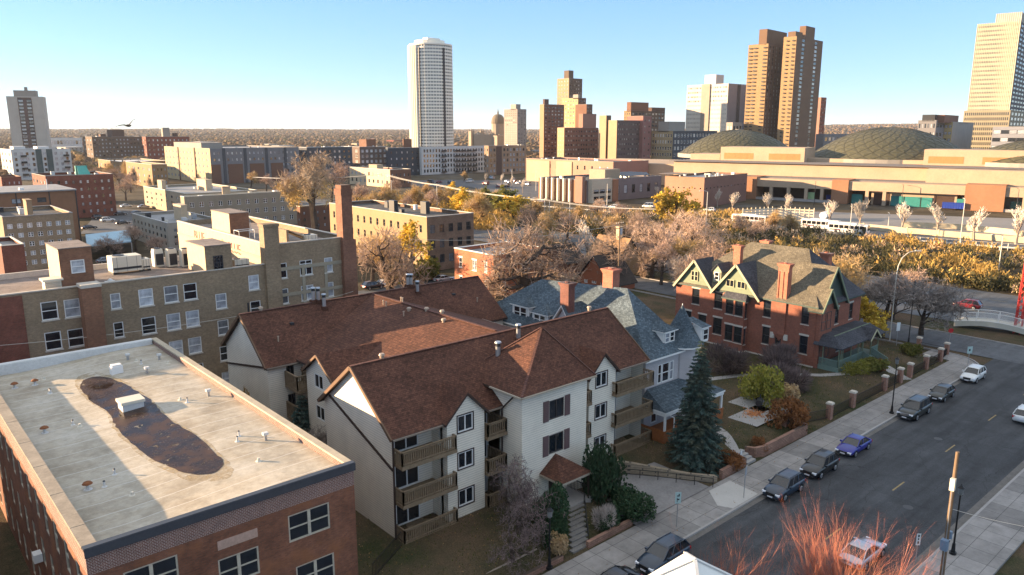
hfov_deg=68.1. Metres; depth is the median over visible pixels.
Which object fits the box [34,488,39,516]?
window
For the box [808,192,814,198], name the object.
dock door
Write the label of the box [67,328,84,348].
window
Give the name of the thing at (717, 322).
window
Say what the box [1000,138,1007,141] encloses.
window
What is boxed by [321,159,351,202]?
bare tree
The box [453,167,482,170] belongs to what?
windows
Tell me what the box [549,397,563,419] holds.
window
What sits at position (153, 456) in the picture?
brick building
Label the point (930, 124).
office building
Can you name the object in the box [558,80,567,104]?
windows
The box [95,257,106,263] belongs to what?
parked car
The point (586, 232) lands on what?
young street tree
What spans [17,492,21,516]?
window
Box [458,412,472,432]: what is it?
window
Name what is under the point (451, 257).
window
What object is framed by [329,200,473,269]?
apartment building
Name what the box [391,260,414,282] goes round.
olive shrub
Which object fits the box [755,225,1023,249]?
guard rail
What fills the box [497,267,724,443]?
victorian house
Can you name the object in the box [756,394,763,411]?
barrel grill
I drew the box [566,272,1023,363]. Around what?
frontage road
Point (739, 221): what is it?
broad bare tree
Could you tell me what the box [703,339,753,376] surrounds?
bare brown shrub
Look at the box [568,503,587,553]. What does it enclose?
stone steps
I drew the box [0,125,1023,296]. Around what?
ground
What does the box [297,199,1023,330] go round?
freeway
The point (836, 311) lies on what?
window
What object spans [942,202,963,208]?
dumpster
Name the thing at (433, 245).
window
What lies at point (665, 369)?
window
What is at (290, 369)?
window
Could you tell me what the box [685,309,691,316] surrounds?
window
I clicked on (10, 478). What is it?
window
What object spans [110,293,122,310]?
window
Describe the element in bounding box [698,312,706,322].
window
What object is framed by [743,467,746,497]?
road sign
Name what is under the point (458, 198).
yellow leaved tree
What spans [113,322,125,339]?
window
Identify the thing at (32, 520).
window
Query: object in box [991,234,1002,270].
light pole
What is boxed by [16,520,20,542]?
window
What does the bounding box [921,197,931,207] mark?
dock door
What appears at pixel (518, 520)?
dark crab apple tree
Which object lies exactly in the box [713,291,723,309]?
window
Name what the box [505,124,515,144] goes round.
windows
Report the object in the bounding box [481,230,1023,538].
lane marking
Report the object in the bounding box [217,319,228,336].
window
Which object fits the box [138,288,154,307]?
window
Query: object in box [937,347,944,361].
brick pillar
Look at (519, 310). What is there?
window
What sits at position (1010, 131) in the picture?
window
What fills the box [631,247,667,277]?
broad bare tree
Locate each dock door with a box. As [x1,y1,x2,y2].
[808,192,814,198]
[851,194,862,203]
[873,193,889,204]
[890,196,903,205]
[904,196,920,206]
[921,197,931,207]
[933,195,953,208]
[1010,201,1021,209]
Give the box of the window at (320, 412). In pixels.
[316,404,324,421]
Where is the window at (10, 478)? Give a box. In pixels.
[10,478,14,502]
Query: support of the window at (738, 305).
in the brick mansion
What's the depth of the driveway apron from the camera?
67.92 m
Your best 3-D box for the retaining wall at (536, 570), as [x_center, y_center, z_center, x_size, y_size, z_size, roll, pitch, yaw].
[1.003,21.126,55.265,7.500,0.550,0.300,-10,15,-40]
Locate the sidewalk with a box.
[543,349,1023,574]
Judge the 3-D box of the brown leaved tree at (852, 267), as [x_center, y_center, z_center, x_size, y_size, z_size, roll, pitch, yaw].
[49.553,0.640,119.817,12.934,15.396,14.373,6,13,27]
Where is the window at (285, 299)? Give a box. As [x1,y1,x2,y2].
[282,288,289,304]
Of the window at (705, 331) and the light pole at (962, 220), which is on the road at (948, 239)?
the light pole at (962, 220)
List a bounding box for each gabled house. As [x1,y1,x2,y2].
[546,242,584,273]
[574,252,637,288]
[584,226,643,273]
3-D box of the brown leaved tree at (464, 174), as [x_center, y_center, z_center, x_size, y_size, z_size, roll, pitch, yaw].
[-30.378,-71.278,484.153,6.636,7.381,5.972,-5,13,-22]
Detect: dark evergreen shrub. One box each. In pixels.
[529,481,569,527]
[539,511,569,549]
[581,439,627,505]
[596,505,620,531]
[611,482,657,522]
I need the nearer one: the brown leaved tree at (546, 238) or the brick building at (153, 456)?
the brick building at (153, 456)
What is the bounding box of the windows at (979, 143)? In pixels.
[964,112,1008,148]
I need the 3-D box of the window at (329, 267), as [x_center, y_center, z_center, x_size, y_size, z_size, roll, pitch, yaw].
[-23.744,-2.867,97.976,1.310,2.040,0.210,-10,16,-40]
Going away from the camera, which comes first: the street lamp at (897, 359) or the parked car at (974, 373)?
the street lamp at (897, 359)
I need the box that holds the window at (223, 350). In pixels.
[220,346,227,362]
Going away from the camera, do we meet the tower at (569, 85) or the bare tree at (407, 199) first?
the bare tree at (407, 199)
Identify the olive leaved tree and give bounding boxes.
[478,185,492,203]
[489,185,518,212]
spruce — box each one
[291,395,309,432]
[662,341,730,477]
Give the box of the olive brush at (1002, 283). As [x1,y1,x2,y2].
[554,208,1023,294]
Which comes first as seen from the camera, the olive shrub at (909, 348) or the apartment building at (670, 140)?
the olive shrub at (909, 348)
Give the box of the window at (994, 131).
[993,130,1000,133]
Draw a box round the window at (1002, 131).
[1001,130,1008,133]
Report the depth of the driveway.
68.85 m
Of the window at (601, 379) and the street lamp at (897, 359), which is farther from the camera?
the street lamp at (897, 359)
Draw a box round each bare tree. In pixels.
[92,234,124,254]
[106,166,126,185]
[114,177,135,200]
[119,223,145,251]
[122,171,140,192]
[142,233,169,250]
[259,173,272,190]
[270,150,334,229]
[271,167,303,197]
[303,423,326,444]
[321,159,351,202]
[352,182,371,200]
[356,219,432,289]
[385,177,402,192]
[400,193,414,203]
[423,188,441,207]
[472,215,598,299]
[499,229,551,277]
[517,202,543,234]
[520,231,544,245]
[555,208,585,239]
[574,232,637,278]
[589,199,606,212]
[600,221,634,238]
[608,201,629,216]
[626,210,663,244]
[629,217,685,271]
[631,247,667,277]
[634,239,653,262]
[640,222,672,244]
[649,234,680,284]
[664,208,728,255]
[664,251,693,284]
[673,241,722,279]
[676,239,736,274]
[730,212,752,231]
[746,218,771,241]
[854,272,940,338]
[861,265,930,319]
[902,275,981,334]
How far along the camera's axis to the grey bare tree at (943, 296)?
116.51 m
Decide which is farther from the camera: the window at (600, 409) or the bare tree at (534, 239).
the bare tree at (534, 239)
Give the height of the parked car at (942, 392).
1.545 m
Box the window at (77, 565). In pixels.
[75,559,80,574]
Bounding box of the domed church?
[468,111,503,145]
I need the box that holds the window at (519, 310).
[514,305,526,316]
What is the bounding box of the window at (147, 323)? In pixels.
[141,316,157,335]
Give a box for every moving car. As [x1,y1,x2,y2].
[958,298,982,308]
[1012,404,1023,422]
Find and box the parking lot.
[81,208,154,233]
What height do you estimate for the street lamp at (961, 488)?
5.850 m
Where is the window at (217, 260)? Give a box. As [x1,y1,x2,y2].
[213,255,223,268]
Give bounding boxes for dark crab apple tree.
[485,500,546,574]
[489,452,539,519]
[492,456,567,548]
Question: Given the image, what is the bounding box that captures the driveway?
[607,462,708,524]
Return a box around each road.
[334,198,1023,249]
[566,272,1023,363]
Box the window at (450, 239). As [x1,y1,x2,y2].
[449,238,452,245]
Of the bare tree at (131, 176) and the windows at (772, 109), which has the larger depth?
the windows at (772, 109)
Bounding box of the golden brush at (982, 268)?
[352,191,1023,284]
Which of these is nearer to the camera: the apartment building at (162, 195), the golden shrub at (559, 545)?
the golden shrub at (559, 545)
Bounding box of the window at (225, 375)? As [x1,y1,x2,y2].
[222,372,228,382]
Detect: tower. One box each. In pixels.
[6,87,51,147]
[407,37,453,146]
[504,104,525,144]
[539,99,563,157]
[557,70,581,104]
[562,94,585,127]
[575,104,592,127]
[599,115,610,158]
[624,102,664,151]
[685,75,745,131]
[744,29,786,138]
[777,26,822,146]
[815,97,826,139]
[967,12,1023,111]
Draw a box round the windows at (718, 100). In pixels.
[687,100,725,131]
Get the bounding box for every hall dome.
[678,129,787,157]
[815,127,960,163]
[985,140,1023,167]
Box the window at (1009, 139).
[1008,138,1015,141]
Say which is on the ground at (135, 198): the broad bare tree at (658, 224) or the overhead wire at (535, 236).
the broad bare tree at (658, 224)
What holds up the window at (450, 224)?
in the apartment building at (446, 231)
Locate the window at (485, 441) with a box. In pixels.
[484,439,486,457]
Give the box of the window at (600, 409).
[595,403,605,419]
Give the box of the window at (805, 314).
[800,307,808,325]
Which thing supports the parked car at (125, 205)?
on the parking lot
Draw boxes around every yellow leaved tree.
[391,219,433,279]
[445,181,458,193]
[447,186,471,211]
[494,193,530,218]
[651,186,704,231]
[859,296,893,342]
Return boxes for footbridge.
[954,309,1023,333]
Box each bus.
[732,213,767,222]
[801,218,840,228]
[827,222,869,234]
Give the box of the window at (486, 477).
[485,475,487,490]
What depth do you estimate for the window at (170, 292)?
85.51 m
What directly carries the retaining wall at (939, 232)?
on the road at (948, 239)
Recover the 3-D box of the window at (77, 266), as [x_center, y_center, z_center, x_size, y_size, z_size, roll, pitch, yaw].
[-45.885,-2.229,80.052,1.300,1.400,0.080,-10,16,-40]
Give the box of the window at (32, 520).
[32,520,37,548]
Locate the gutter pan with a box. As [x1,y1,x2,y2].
[635,380,1023,574]
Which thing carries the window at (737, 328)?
in the brick mansion
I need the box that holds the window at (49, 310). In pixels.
[40,301,59,321]
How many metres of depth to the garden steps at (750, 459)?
75.04 m
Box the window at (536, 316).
[534,314,545,320]
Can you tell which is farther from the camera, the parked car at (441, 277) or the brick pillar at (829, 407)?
the parked car at (441, 277)
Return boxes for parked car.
[81,225,97,229]
[91,214,106,218]
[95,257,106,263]
[100,217,114,221]
[113,211,127,215]
[115,220,130,224]
[120,204,132,207]
[137,204,149,207]
[361,280,384,289]
[432,274,454,281]
[600,565,641,574]
[635,532,690,574]
[642,202,654,207]
[703,207,715,211]
[762,468,805,501]
[799,448,839,478]
[835,433,871,457]
[838,536,886,570]
[897,394,932,420]
[928,382,955,401]
[960,364,986,383]
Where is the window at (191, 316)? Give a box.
[185,310,200,328]
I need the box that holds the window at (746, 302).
[744,302,747,319]
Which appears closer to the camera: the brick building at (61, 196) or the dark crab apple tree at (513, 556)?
the dark crab apple tree at (513, 556)
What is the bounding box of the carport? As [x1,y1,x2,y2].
[85,230,132,252]
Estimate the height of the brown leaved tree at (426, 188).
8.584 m
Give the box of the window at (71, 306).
[63,298,80,319]
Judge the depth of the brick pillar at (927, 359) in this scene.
103.40 m
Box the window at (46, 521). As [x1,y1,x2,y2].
[43,503,49,535]
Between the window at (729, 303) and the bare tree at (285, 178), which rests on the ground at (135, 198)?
the bare tree at (285, 178)
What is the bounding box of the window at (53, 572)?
[50,555,54,574]
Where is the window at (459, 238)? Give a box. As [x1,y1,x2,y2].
[458,237,461,244]
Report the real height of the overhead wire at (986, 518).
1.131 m
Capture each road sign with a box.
[675,492,680,526]
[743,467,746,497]
[896,322,900,344]
[915,533,920,560]
[967,346,972,365]
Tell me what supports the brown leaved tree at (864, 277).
on the lawn at (450, 543)
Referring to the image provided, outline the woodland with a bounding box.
[0,123,917,174]
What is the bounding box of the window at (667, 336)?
[664,332,669,342]
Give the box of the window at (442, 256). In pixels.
[440,254,444,261]
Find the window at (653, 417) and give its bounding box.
[651,413,656,422]
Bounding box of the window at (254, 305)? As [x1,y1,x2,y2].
[250,300,260,311]
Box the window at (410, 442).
[394,435,417,452]
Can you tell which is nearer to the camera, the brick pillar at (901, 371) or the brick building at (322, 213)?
the brick pillar at (901, 371)
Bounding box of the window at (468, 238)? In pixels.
[466,236,470,243]
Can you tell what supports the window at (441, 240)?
in the apartment building at (446, 231)
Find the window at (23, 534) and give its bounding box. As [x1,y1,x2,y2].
[23,534,27,557]
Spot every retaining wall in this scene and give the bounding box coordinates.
[521,555,562,574]
[586,519,632,548]
[617,460,716,481]
[719,454,746,479]
[745,421,807,457]
[776,219,1023,242]
[901,221,1023,235]
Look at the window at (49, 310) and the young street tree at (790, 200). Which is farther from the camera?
the young street tree at (790, 200)
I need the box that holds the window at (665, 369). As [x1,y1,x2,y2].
[662,361,669,381]
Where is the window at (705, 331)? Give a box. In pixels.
[702,328,708,340]
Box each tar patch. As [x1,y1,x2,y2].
[849,547,907,574]
[889,497,929,512]
[951,441,1023,473]
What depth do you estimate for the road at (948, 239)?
226.96 m
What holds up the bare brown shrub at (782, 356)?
on the lawn at (450, 543)
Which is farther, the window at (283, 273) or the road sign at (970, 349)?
the road sign at (970, 349)
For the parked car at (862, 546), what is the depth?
56.94 m
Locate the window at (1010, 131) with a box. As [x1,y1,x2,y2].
[1009,130,1016,133]
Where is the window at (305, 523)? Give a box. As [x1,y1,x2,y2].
[288,502,329,542]
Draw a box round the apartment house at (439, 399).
[220,273,653,544]
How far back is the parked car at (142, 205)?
318.96 m
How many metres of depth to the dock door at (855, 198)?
339.04 m
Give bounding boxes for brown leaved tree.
[75,154,84,161]
[84,160,95,170]
[98,163,120,176]
[118,160,126,174]
[246,170,259,187]
[356,227,406,280]
[359,193,378,199]
[368,190,384,200]
[375,182,395,199]
[379,187,401,200]
[402,184,426,204]
[420,182,434,193]
[433,186,449,204]
[438,187,457,206]
[458,188,496,222]
[460,171,468,180]
[516,225,564,249]
[523,197,548,220]
[532,211,564,237]
[544,203,569,220]
[572,203,586,218]
[600,213,625,231]
[621,209,647,228]
[652,234,710,271]
[663,211,684,233]
[764,209,787,228]
[777,212,801,233]
[812,245,867,291]
[829,251,884,286]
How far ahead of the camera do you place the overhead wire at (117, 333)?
81.25 m
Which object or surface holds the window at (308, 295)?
in the brick building at (226, 263)
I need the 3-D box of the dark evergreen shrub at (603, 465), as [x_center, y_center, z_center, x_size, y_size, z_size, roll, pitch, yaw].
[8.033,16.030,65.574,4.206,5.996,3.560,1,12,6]
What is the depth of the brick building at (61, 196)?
212.82 m
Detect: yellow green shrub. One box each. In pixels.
[737,363,785,408]
[840,359,871,375]
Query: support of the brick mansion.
on the lawn at (450, 543)
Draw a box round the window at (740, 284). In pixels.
[737,281,745,288]
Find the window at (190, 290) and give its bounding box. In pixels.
[183,283,198,301]
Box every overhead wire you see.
[0,316,235,345]
[414,225,615,239]
[547,199,641,208]
[549,200,631,208]
[953,509,1023,526]
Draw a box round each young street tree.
[576,220,594,252]
[714,189,721,206]
[730,192,739,212]
[762,193,772,210]
[785,195,792,216]
[822,200,838,219]
[851,199,868,222]
[896,200,912,226]
[927,202,946,229]
[967,206,988,239]
[1008,206,1023,243]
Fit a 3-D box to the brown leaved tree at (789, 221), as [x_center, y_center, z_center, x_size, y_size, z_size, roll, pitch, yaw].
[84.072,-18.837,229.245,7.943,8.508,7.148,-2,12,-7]
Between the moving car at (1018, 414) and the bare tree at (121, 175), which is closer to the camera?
the moving car at (1018, 414)
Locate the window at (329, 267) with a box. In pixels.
[324,257,333,273]
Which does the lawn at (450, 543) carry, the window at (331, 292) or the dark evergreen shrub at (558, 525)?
the dark evergreen shrub at (558, 525)
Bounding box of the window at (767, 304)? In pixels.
[762,299,771,318]
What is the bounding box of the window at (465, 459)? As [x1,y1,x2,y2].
[458,449,472,468]
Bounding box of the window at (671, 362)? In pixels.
[669,360,673,379]
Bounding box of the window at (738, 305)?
[734,301,742,317]
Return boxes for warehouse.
[51,137,82,147]
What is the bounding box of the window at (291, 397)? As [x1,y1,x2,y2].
[288,393,295,408]
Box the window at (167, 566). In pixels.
[123,555,178,574]
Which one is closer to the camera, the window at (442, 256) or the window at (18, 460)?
the window at (18, 460)
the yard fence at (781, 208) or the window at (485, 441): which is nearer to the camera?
the window at (485, 441)
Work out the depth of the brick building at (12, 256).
147.68 m
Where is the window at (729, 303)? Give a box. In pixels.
[725,299,733,315]
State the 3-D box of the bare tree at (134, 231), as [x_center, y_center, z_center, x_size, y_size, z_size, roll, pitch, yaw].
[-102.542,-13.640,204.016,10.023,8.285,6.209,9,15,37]
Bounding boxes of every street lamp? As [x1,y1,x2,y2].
[546,507,552,569]
[889,356,899,413]
[907,281,915,341]
[949,483,964,555]
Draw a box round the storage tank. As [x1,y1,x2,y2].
[819,210,832,218]
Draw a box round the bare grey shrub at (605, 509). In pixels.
[590,503,616,530]
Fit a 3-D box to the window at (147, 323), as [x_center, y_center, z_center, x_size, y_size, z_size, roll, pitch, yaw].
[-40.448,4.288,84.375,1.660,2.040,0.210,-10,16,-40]
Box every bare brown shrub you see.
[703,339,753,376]
[754,341,803,380]
[762,343,794,365]
[767,360,813,393]
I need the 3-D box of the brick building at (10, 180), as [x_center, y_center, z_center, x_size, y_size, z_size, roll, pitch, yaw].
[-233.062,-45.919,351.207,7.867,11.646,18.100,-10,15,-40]
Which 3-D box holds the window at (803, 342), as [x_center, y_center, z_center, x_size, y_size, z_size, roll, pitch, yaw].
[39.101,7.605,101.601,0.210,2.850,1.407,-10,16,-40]
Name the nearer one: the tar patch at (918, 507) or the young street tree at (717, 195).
the tar patch at (918, 507)
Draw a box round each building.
[0,146,72,179]
[0,175,21,185]
[0,179,81,240]
[0,184,357,382]
[0,198,75,270]
[0,236,26,273]
[0,337,357,574]
[32,165,116,217]
[57,147,83,152]
[83,130,143,158]
[98,158,165,177]
[126,161,168,185]
[132,203,211,250]
[142,128,189,159]
[143,178,256,210]
[164,142,299,183]
[180,186,297,223]
[297,203,330,230]
[299,146,352,177]
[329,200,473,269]
[349,164,410,187]
[350,139,386,166]
[386,139,419,174]
[419,146,483,174]
[454,241,545,296]
[484,145,525,174]
[526,157,648,180]
[539,168,660,202]
[557,114,597,157]
[608,120,639,158]
[627,116,651,158]
[651,122,716,159]
[664,172,747,207]
[726,122,741,129]
[815,134,848,150]
[917,115,944,138]
[936,115,973,148]
[963,110,1023,148]
[990,127,1023,147]
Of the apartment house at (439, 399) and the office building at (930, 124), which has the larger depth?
the office building at (930, 124)
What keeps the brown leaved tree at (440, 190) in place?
on the ground at (135, 198)
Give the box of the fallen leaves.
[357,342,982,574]
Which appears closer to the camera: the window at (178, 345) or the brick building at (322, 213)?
the window at (178, 345)
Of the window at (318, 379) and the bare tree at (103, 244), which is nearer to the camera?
the window at (318, 379)
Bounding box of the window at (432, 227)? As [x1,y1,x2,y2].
[430,225,434,233]
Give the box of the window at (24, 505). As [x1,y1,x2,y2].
[24,505,29,532]
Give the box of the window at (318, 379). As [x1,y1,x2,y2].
[314,373,322,390]
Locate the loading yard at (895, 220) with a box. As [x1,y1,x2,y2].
[742,209,1023,236]
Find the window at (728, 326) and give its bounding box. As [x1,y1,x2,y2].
[723,322,732,341]
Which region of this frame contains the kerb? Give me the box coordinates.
[563,276,1023,574]
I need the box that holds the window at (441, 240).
[440,239,443,247]
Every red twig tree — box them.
[669,527,796,574]
[771,489,942,574]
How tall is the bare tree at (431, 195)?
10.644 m
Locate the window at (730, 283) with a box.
[726,279,733,286]
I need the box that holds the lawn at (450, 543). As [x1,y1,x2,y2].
[0,269,1023,574]
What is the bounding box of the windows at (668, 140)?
[652,140,671,155]
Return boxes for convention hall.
[617,146,1023,212]
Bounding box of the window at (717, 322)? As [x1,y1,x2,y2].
[712,315,722,335]
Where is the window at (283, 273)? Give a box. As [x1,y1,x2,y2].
[281,263,287,279]
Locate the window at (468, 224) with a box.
[466,221,470,229]
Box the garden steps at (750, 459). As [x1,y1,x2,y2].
[735,449,755,464]
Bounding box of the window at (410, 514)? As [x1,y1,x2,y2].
[396,504,419,525]
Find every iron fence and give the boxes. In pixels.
[372,532,401,574]
[792,374,899,423]
[913,342,946,373]
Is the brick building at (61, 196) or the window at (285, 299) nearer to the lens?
the window at (285, 299)
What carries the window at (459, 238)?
in the apartment building at (446, 231)
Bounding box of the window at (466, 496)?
[459,486,473,506]
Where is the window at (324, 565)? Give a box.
[296,552,334,574]
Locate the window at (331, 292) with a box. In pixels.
[326,282,334,297]
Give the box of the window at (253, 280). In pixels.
[248,275,260,291]
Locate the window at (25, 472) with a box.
[25,472,31,502]
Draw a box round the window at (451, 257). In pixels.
[449,253,453,260]
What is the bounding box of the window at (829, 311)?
[826,311,831,329]
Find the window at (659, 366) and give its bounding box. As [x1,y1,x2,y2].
[657,364,661,383]
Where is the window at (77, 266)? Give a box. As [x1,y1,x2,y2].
[70,259,85,273]
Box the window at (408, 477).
[395,466,418,488]
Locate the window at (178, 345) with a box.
[169,340,183,353]
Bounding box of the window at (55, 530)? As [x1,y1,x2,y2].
[53,521,59,553]
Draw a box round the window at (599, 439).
[595,435,604,446]
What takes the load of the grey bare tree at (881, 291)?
on the lawn at (450, 543)
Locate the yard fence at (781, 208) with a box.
[742,206,814,218]
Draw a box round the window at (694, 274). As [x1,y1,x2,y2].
[691,270,697,280]
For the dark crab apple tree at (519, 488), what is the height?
6.721 m
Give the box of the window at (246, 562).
[218,546,259,574]
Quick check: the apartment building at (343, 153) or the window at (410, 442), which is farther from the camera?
the apartment building at (343, 153)
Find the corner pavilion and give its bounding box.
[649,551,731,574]
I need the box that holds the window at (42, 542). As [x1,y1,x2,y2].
[41,537,46,566]
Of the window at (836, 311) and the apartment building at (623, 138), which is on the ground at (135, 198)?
the apartment building at (623, 138)
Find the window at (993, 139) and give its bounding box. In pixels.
[992,138,999,141]
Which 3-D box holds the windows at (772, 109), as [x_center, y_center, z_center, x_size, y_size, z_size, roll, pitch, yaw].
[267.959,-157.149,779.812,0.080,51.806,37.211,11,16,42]
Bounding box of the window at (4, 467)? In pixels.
[4,467,8,490]
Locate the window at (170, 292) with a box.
[164,285,179,304]
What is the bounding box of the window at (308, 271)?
[299,259,313,276]
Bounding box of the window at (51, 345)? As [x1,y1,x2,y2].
[44,331,63,352]
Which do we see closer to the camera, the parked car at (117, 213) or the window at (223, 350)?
the window at (223, 350)
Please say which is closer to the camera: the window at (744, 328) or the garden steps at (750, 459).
the garden steps at (750, 459)
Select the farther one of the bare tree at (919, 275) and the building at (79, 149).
the building at (79, 149)
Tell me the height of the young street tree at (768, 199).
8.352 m
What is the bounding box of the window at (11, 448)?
[11,448,15,472]
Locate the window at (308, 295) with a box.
[301,285,312,301]
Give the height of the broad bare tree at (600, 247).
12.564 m
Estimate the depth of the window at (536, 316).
89.88 m
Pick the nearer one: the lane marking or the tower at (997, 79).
the lane marking
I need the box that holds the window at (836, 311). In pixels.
[834,305,839,324]
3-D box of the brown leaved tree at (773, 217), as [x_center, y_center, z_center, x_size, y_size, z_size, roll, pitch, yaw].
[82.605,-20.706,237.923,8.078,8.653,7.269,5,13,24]
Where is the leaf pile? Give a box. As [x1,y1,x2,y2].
[730,407,765,420]
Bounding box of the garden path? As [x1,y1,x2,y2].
[710,366,910,466]
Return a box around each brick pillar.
[781,408,787,427]
[825,401,834,419]
[849,390,857,407]
[881,374,889,390]
[897,367,904,382]
[906,362,914,377]
[916,336,922,345]
[923,354,930,369]
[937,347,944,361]
[944,342,950,354]
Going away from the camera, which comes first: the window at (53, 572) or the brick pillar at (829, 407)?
the window at (53, 572)
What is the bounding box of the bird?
[116,119,134,126]
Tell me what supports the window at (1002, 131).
in the office building at (1002, 135)
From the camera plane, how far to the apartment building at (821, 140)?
838.39 m
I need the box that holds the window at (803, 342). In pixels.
[799,333,808,355]
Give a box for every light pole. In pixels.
[889,250,920,339]
[960,198,964,239]
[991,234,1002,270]
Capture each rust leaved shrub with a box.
[715,449,745,470]
[750,435,767,451]
[764,395,810,431]
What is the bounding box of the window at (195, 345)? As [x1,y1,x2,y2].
[188,336,202,355]
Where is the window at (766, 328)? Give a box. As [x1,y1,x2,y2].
[761,324,770,344]
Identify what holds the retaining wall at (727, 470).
on the lawn at (450, 543)
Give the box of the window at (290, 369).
[286,365,293,373]
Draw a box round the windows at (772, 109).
[764,109,778,137]
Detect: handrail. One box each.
[584,492,588,539]
[621,469,713,486]
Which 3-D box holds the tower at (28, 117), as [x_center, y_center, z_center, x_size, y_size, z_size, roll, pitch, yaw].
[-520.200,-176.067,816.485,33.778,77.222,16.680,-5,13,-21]
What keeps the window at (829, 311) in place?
in the brick mansion
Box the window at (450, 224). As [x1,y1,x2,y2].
[448,223,452,231]
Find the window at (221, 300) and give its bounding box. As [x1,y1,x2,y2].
[215,293,227,310]
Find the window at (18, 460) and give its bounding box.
[18,460,22,485]
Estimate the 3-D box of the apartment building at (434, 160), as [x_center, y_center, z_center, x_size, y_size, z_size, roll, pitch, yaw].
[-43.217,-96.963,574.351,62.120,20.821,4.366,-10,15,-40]
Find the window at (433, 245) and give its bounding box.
[430,240,434,248]
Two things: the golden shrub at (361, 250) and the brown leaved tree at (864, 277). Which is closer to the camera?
the brown leaved tree at (864, 277)
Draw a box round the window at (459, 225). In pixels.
[457,222,461,230]
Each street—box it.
[358,276,454,293]
[640,359,1023,574]
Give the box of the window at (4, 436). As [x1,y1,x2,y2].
[4,436,8,460]
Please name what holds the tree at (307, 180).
on the ground at (135, 198)
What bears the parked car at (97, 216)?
on the parking lot
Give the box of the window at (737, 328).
[732,324,742,344]
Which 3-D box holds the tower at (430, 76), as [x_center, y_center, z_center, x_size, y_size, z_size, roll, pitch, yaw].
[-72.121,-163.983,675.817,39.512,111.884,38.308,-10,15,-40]
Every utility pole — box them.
[615,221,623,267]
[939,451,959,574]
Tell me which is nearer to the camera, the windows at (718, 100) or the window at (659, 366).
the window at (659, 366)
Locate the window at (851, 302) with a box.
[848,300,853,319]
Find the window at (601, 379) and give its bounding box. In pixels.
[596,371,606,387]
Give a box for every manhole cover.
[788,541,798,545]
[903,505,912,509]
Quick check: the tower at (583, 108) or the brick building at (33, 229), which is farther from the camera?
the tower at (583, 108)
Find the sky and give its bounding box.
[0,0,1023,129]
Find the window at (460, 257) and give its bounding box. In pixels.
[459,256,462,267]
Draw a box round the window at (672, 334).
[670,331,674,341]
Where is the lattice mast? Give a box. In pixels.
[1012,266,1023,334]
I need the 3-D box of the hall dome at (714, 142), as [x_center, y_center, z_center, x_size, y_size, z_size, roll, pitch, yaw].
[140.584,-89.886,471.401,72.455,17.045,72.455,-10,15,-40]
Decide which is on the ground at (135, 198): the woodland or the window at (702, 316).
the woodland
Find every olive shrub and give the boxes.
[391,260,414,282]
[414,255,440,280]
[858,356,890,371]
[899,342,923,356]
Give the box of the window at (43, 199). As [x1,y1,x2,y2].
[37,197,46,201]
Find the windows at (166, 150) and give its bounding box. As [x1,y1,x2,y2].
[166,150,296,178]
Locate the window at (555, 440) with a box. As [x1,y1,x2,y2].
[549,431,562,453]
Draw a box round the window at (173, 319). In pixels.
[166,313,181,331]
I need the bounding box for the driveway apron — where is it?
[709,481,756,507]
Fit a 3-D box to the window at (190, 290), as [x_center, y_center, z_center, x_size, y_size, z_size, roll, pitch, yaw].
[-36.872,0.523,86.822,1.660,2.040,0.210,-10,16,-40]
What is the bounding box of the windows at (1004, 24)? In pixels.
[969,24,1023,111]
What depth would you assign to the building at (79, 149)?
994.49 m
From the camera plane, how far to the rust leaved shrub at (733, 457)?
72.44 m
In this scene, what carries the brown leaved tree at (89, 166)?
on the ground at (135, 198)
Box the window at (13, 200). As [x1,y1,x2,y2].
[11,199,20,203]
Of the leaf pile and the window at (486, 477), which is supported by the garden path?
the leaf pile
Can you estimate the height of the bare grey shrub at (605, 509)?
2.626 m
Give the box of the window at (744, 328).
[743,326,746,345]
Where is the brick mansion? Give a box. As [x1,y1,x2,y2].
[672,239,887,372]
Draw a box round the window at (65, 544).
[63,538,70,573]
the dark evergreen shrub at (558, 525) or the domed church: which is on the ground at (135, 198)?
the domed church
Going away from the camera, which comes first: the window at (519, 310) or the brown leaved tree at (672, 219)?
the window at (519, 310)
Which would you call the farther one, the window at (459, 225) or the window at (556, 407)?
the window at (459, 225)
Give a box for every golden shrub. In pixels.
[356,244,376,261]
[550,530,568,555]
[782,382,800,399]
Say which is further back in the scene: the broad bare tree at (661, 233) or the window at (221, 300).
the broad bare tree at (661, 233)
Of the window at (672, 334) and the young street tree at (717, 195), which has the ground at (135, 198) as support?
the young street tree at (717, 195)
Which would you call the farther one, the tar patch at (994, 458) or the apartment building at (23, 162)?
the apartment building at (23, 162)
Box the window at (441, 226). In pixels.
[439,224,443,232]
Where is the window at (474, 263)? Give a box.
[472,258,476,271]
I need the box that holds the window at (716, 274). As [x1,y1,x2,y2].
[714,272,719,280]
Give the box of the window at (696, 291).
[691,287,700,305]
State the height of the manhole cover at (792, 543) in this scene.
0.008 m
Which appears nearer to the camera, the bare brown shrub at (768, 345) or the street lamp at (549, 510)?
the street lamp at (549, 510)
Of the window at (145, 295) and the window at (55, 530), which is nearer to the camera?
the window at (55, 530)

